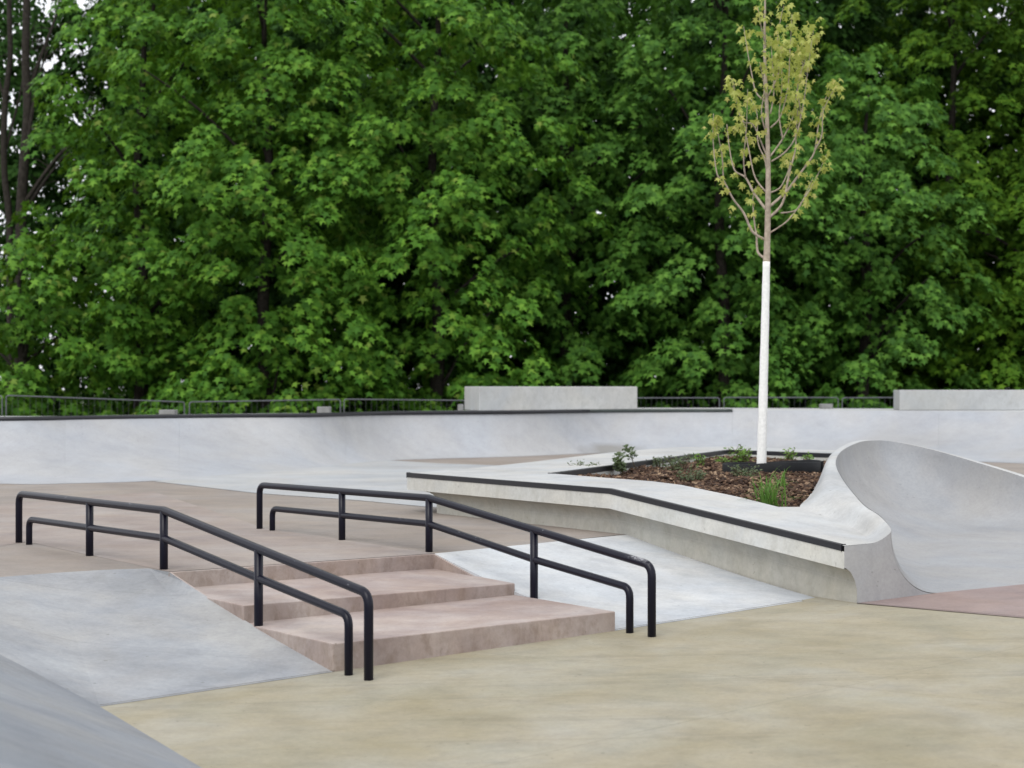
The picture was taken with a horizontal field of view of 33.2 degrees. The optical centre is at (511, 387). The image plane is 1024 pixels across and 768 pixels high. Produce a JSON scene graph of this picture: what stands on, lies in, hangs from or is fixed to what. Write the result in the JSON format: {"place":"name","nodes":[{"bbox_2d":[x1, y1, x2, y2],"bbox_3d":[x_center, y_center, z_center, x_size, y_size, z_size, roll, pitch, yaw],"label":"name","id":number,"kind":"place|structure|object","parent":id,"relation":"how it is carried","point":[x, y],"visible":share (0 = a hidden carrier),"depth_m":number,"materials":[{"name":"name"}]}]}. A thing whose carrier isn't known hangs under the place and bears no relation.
{"place":"outdoors","nodes":[
{"label":"outdoors","id":0,"kind":"place"},
{"bbox_2d":[159,410,177,414],"bbox_3d":[-4.953,0.354,24.720,0.228,0.068,0.240,0,0,0],"label":"ballast block","id":1,"kind":"object","parent":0,"point":[168,412],"depth_m":24.60,"materials":[{"name":"concrete"}]},
{"bbox_2d":[0,492,430,571],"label":"walkway panel","id":2,"kind":"object","parent":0,"point":[297,546],"visible":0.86,"depth_m":12.37,"materials":[{"name":"concrete"}]},
{"bbox_2d":[317,407,330,412],"bbox_3d":[-2.860,0.339,26.120,0.194,0.098,0.240,0,0,0],"label":"ballast block","id":3,"kind":"object","parent":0,"point":[323,409],"depth_m":26.00,"materials":[{"name":"concrete"}]},
{"bbox_2d":[458,404,463,410],"bbox_3d":[-0.858,0.334,28.720,0.094,0.108,0.240,0,0,0],"label":"ballast block","id":4,"kind":"object","parent":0,"point":[460,407],"depth_m":28.60,"materials":[{"name":"concrete"}]},
{"bbox_2d":[61,390,870,553],"bbox_3d":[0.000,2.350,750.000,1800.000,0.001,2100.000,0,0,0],"label":"ground","id":5,"kind":"structure","parent":0,"point":[331,412],"depth_m":253.26,"materials":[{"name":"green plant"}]},
{"bbox_2d":[0,395,2,415],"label":"construction fence","id":6,"kind":"object","parent":5,"relation":"on","point":[1,405],"visible":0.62,"depth_m":29.59,"materials":[{"name":"metal"}]},
{"bbox_2d":[0,0,56,412],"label":"bare tree","id":7,"kind":"object","parent":5,"relation":"on","point":[5,139],"visible":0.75,"depth_m":41.94,"materials":[{"name":"brown plant"}]},
{"bbox_2d":[0,0,104,393],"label":"bare tree","id":8,"kind":"object","parent":5,"relation":"on","point":[23,168],"visible":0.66,"depth_m":40.91,"materials":[{"name":"brown plant"}]},
{"bbox_2d":[0,0,132,415],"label":"dark tree","id":9,"kind":"object","parent":5,"relation":"on","point":[16,79],"visible":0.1,"depth_m":44.47,"materials":[{"name":"green plant"}]},
{"bbox_2d":[0,227,174,415],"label":"maple tree","id":10,"kind":"object","parent":5,"relation":"on","point":[25,378],"visible":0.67,"depth_m":37.26,"materials":[{"name":"green plant"}]},
{"bbox_2d":[5,395,184,415],"bbox_3d":[-7.326,1.238,30.300,3.160,2.224,0.036,0,0,-27],"label":"construction fence","id":11,"kind":"object","parent":5,"relation":"on","point":[87,398],"visible":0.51,"depth_m":30.21,"materials":[{"name":"metal"}]},
{"bbox_2d":[0,0,261,415],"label":"maple tree","id":12,"kind":"object","parent":5,"relation":"on","point":[130,169],"visible":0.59,"depth_m":37.57,"materials":[{"name":"green plant"}]},
{"bbox_2d":[0,0,306,415],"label":"dark tree","id":13,"kind":"object","parent":5,"relation":"on","point":[75,67],"visible":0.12,"depth_m":43.79,"materials":[{"name":"green plant"}]},
{"bbox_2d":[62,0,344,352],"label":"dark tree","id":14,"kind":"object","parent":5,"relation":"on","point":[220,10],"visible":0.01,"depth_m":48.06,"materials":[{"name":"green plant"}]},
{"bbox_2d":[81,0,428,414],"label":"maple tree","id":15,"kind":"object","parent":5,"relation":"on","point":[220,164],"visible":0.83,"depth_m":36.31,"materials":[{"name":"green plant"}]},
{"bbox_2d":[189,399,340,413],"bbox_3d":[-4.495,1.279,31.300,2.760,2.141,0.036,0,0,-13],"label":"construction fence","id":16,"kind":"object","parent":5,"relation":"on","point":[307,400],"visible":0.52,"depth_m":31.28,"materials":[{"name":"metal"}]},
{"bbox_2d":[158,0,453,413],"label":"dark tree","id":17,"kind":"object","parent":5,"relation":"on","point":[282,300],"visible":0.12,"depth_m":42.74,"materials":[{"name":"green plant"}]},
{"bbox_2d":[343,399,464,411],"bbox_3d":[-1.668,1.277,32.000,2.986,2.146,0.036,0,0,-16],"label":"construction fence","id":18,"kind":"object","parent":5,"relation":"on","point":[414,400],"visible":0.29,"depth_m":31.88,"materials":[{"name":"metal"}]},
{"bbox_2d":[270,0,551,365],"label":"dark tree","id":19,"kind":"object","parent":5,"relation":"on","point":[383,278],"visible":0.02,"depth_m":48.79,"materials":[{"name":"green plant"}]},
{"bbox_2d":[255,0,614,412],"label":"maple tree","id":20,"kind":"object","parent":5,"relation":"on","point":[432,208],"visible":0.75,"depth_m":37.25,"materials":[{"name":"green plant"}]},
{"bbox_2d":[323,0,650,411],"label":"dark tree","id":21,"kind":"object","parent":5,"relation":"on","point":[484,80],"visible":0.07,"depth_m":43.15,"materials":[{"name":"green plant"}]},
{"bbox_2d":[430,0,679,406],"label":"dark tree","id":22,"kind":"object","parent":5,"relation":"on","point":[608,290],"depth_m":48.43,"materials":[{"name":"green plant"}]},
{"bbox_2d":[414,0,711,407],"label":"maple tree","id":23,"kind":"object","parent":5,"relation":"on","point":[566,333],"visible":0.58,"depth_m":39.94,"materials":[{"name":"green plant"}]},
{"bbox_2d":[469,0,813,407],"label":"dark tree","id":24,"kind":"object","parent":5,"relation":"on","point":[612,368],"visible":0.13,"depth_m":43.51,"materials":[{"name":"green plant"}]},
{"bbox_2d":[637,397,719,407],"bbox_3d":[2.423,1.269,33.600,3.279,2.162,0.036,0,0,7],"label":"construction fence","id":25,"kind":"object","parent":5,"relation":"on","point":[656,398],"visible":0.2,"depth_m":33.49,"materials":[{"name":"metal"}]},
{"bbox_2d":[598,0,859,406],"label":"dark tree","id":26,"kind":"object","parent":5,"relation":"on","point":[629,9],"depth_m":49.17,"materials":[{"name":"green plant"}]},
{"bbox_2d":[546,0,914,407],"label":"maple tree","id":27,"kind":"object","parent":5,"relation":"on","point":[652,289],"visible":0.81,"depth_m":38.36,"materials":[{"name":"green plant"}]},
{"bbox_2d":[723,397,838,407],"bbox_3d":[5.220,1.266,33.300,2.218,2.167,0.036,0,0,5],"label":"construction fence","id":28,"kind":"object","parent":5,"relation":"on","point":[778,397],"visible":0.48,"depth_m":33.29,"materials":[{"name":"metal"}]},
{"bbox_2d":[644,0,965,407],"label":"dark tree","id":29,"kind":"object","parent":5,"relation":"on","point":[843,36],"visible":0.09,"depth_m":43.96,"materials":[{"name":"green plant"}]},
{"bbox_2d":[735,0,989,399],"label":"dark tree","id":30,"kind":"object","parent":5,"relation":"on","point":[881,71],"depth_m":49.58,"materials":[{"name":"green plant"}]},
{"bbox_2d":[842,397,892,408],"bbox_3d":[8.072,1.259,33.100,3.390,2.182,0.036,0,0,3],"label":"construction fence","id":31,"kind":"object","parent":5,"relation":"on","point":[847,398],"visible":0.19,"depth_m":33.17,"materials":[{"name":"metal"}]},
{"bbox_2d":[714,43,1023,408],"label":"maple tree","id":32,"kind":"object","parent":5,"relation":"on","point":[863,366],"visible":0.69,"depth_m":38.55,"materials":[{"name":"green plant"}]},
{"bbox_2d":[759,0,1023,406],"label":"dark tree","id":33,"kind":"object","parent":5,"relation":"on","point":[960,147],"visible":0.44,"depth_m":41.50,"materials":[{"name":"green plant"}]},
{"bbox_2d":[793,0,1023,403],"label":"dark tree","id":34,"kind":"object","parent":5,"relation":"on","point":[915,18],"visible":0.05,"depth_m":45.64,"materials":[{"name":"green plant"}]},
{"bbox_2d":[913,170,1023,389],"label":"maple tree","id":35,"kind":"object","parent":5,"relation":"on","point":[998,370],"visible":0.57,"depth_m":39.81,"materials":[{"name":"green plant"}]},
{"bbox_2d":[939,0,1023,382],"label":"dark tree","id":36,"kind":"object","parent":5,"relation":"on","point":[1007,136],"visible":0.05,"depth_m":46.71,"materials":[{"name":"green plant"}]},
{"bbox_2d":[946,2,1023,389],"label":"dark tree","id":37,"kind":"object","parent":5,"relation":"on","point":[1013,153],"visible":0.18,"depth_m":42.72,"materials":[{"name":"green plant"}]},
{"bbox_2d":[0,0,1015,389],"label":"sky","id":38,"kind":"structure","parent":0,"point":[48,65],"materials":[{"name":"white"}]},
{"bbox_2d":[0,453,1023,576],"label":"floor","id":39,"kind":"structure","parent":0,"point":[17,559],"depth_m":13.96,"materials":[{"name":"concrete"}]},
{"bbox_2d":[156,460,497,507],"bbox_3d":[-1.750,1.086,20.689,4.600,0.001,10.108,0,0,6],"label":"grey floor patch","id":40,"kind":"object","parent":39,"relation":"on","point":[388,475],"visible":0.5,"depth_m":20.27,"materials":[{"name":"concrete"}]},
{"bbox_2d":[0,408,1023,483],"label":"quarter pipe","id":41,"kind":"object","parent":39,"relation":"on","point":[80,449],"visible":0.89,"depth_m":26.58,"materials":[{"name":"concrete"}]},
{"bbox_2d":[465,387,636,410],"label":"ledge block","id":42,"kind":"structure","parent":41,"relation":"on","point":[517,398],"depth_m":29.49,"materials":[{"name":"concrete"}]},
{"bbox_2d":[893,390,1023,409],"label":"ledge block","id":43,"kind":"structure","parent":41,"relation":"on","point":[958,399],"depth_m":29.32,"materials":[{"name":"concrete"}]},
{"bbox_2d":[406,440,1023,603],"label":"planter ledge","id":44,"kind":"object","parent":39,"relation":"on","point":[903,508],"visible":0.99,"depth_m":13.11,"materials":[{"name":"concrete"}]},
{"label":"soil bed","id":45,"kind":"structure","parent":44,"relation":"in","visible":0},
{"bbox_2d":[692,453,705,465],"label":"herb plant","id":46,"kind":"object","parent":45,"relation":"on","point":[700,462],"visible":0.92,"depth_m":17.68,"materials":[{"name":"green plant"}]},
{"bbox_2d":[577,455,826,506],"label":"bark chips","id":47,"kind":"object","parent":45,"relation":"on","point":[717,479],"visible":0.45,"depth_m":15.30,"materials":[{"name":"brown wood"}]},
{"bbox_2d":[567,459,598,465],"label":"herb plant","id":48,"kind":"object","parent":47,"relation":"on","point":[583,463],"visible":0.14,"depth_m":16.57,"materials":[{"name":"grey plant"}]},
{"bbox_2d":[612,452,626,475],"bbox_3d":[1.024,0.759,16.407,0.171,0.301,0.381,0,0,0],"label":"stem plant","id":49,"kind":"object","parent":47,"relation":"on","point":[619,464],"visible":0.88,"depth_m":16.36,"materials":[{"name":"green plant"}]},
{"bbox_2d":[622,444,637,468],"bbox_3d":[1.177,0.713,16.939,0.161,0.303,0.255,0,0,-17],"label":"stem plant","id":50,"kind":"object","parent":47,"relation":"on","point":[629,451],"visible":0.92,"depth_m":16.97,"materials":[{"name":"green plant"}]},
{"bbox_2d":[652,456,668,466],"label":"herb plant","id":51,"kind":"object","parent":47,"relation":"on","point":[656,464],"visible":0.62,"depth_m":17.65,"materials":[{"name":"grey plant"}]},
{"bbox_2d":[657,453,693,470],"bbox_3d":[1.625,0.772,16.967,0.392,0.258,0.414,0,0,0],"label":"herb plant","id":52,"kind":"object","parent":47,"relation":"on","point":[678,463],"visible":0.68,"depth_m":16.95,"materials":[{"name":"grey plant"}]},
{"bbox_2d":[672,466,707,480],"bbox_3d":[1.607,0.800,15.503,0.335,0.198,0.333,0,0,0],"label":"herb plant","id":53,"kind":"object","parent":47,"relation":"on","point":[696,477],"visible":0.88,"depth_m":15.45,"materials":[{"name":"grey plant"}]},
{"bbox_2d":[714,455,729,462],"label":"herb plant","id":54,"kind":"object","parent":47,"relation":"on","point":[722,460],"visible":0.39,"depth_m":18.85,"materials":[{"name":"green plant"}]},
{"bbox_2d":[724,444,753,461],"bbox_3d":[2.522,0.764,18.872,0.290,0.279,0.298,0,0,38],"label":"herb plant","id":55,"kind":"object","parent":47,"relation":"on","point":[741,454],"visible":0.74,"depth_m":18.84,"materials":[{"name":"green plant"}]},
{"bbox_2d":[739,472,804,506],"bbox_3d":[1.895,0.770,12.660,0.731,0.317,0.579,0,0,-33],"label":"grass tuft","id":56,"kind":"object","parent":47,"relation":"on","point":[765,498],"visible":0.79,"depth_m":12.61,"materials":[{"name":"green plant"}]},
{"bbox_2d":[764,466,797,486],"bbox_3d":[2.195,0.760,14.379,0.323,0.228,0.726,0,0,-19],"label":"grass tuft","id":57,"kind":"object","parent":47,"relation":"on","point":[784,472],"visible":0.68,"depth_m":14.35,"materials":[{"name":"green plant"}]},
{"bbox_2d":[780,447,797,459],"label":"herb plant","id":58,"kind":"object","parent":47,"relation":"on","point":[790,456],"visible":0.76,"depth_m":18.82,"materials":[{"name":"green plant"}]},
{"bbox_2d":[801,451,813,459],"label":"herb plant","id":59,"kind":"object","parent":47,"relation":"on","point":[809,456],"visible":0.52,"depth_m":18.71,"materials":[{"name":"green plant"}]},
{"bbox_2d":[727,464,762,476],"bbox_3d":[2.149,0.800,15.827,0.325,0.205,0.405,0,0,0],"label":"herb plant","id":60,"kind":"object","parent":45,"relation":"on","point":[737,472],"visible":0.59,"depth_m":15.79,"materials":[{"name":"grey plant"}]},
{"bbox_2d":[722,460,823,473],"bbox_3d":[2.574,0.854,16.954,0.988,0.274,0.980,0,0,0],"label":"root barrier","id":61,"kind":"object","parent":45,"relation":"on","point":[811,466],"visible":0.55,"depth_m":16.55,"materials":[{"name":"black plastic"}]},
{"bbox_2d":[703,0,843,463],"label":"young tree","id":62,"kind":"object","parent":45,"relation":"on","point":[798,74],"visible":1,"depth_m":16.82,"materials":[{"name":"green plant"}]},
{"bbox_2d":[100,568,1023,767],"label":"floor","id":63,"kind":"structure","parent":0,"point":[818,682],"depth_m":7.80,"materials":[{"name":"beige concrete"}]},
{"bbox_2d":[0,655,200,767],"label":"bank ramp","id":64,"kind":"structure","parent":63,"relation":"on","point":[45,723],"depth_m":6.38,"materials":[{"name":"grey concrete"}]},
{"bbox_2d":[0,568,331,705],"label":"bank ramp","id":65,"kind":"structure","parent":63,"relation":"on","point":[104,637],"depth_m":9.04,"materials":[{"name":"grey concrete"}]},
{"bbox_2d":[169,554,614,671],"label":"concrete steps","id":66,"kind":"structure","parent":63,"relation":"on","point":[428,605],"depth_m":9.77,"materials":[{"name":"pink concrete"}]},
{"bbox_2d":[15,491,372,680],"bbox_3d":[-2.088,1.121,10.279,0.049,0.818,4.536,0,0,-38],"label":"handrail","id":67,"kind":"object","parent":66,"relation":"on","point":[256,576],"visible":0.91,"depth_m":9.60,"materials":[{"name":"black metal"}]},
{"bbox_2d":[256,482,655,636],"bbox_3d":[-0.582,1.091,11.418,0.049,0.766,4.586,0,0,-37],"label":"handrail","id":68,"kind":"object","parent":66,"relation":"on","point":[532,557],"visible":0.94,"depth_m":10.84,"materials":[{"name":"black metal"}]},
{"bbox_2d":[101,600,1016,704],"bbox_3d":[0.641,1.401,9.582,5.747,0.158,1.825,0,0,-14],"label":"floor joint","id":69,"kind":"object","parent":63,"relation":"on","point":[333,670],"visible":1,"depth_m":8.69,"materials":[{"name":"grey concrete"}]},
{"bbox_2d":[435,535,814,630],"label":"bank ramp","id":70,"kind":"structure","parent":63,"relation":"on","point":[687,588],"depth_m":11.11,"materials":[{"name":"concrete"}]},
{"bbox_2d":[819,404,832,408],"bbox_3d":[5.806,0.344,31.720,0.217,0.088,0.240,0,0,0],"label":"ballast block","id":71,"kind":"object","parent":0,"point":[825,406],"depth_m":31.60,"materials":[{"name":"concrete"}]},
{"bbox_2d":[861,584,1023,617],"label":"pink floor","id":72,"kind":"structure","parent":0,"point":[1005,600],"depth_m":10.63,"materials":[{"name":"concrete"}]},
{"bbox_2d":[926,532,1023,592],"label":"bowl floor","id":73,"kind":"structure","parent":0,"point":[969,561],"depth_m":12.61,"materials":[{"name":"concrete"}]}
]}

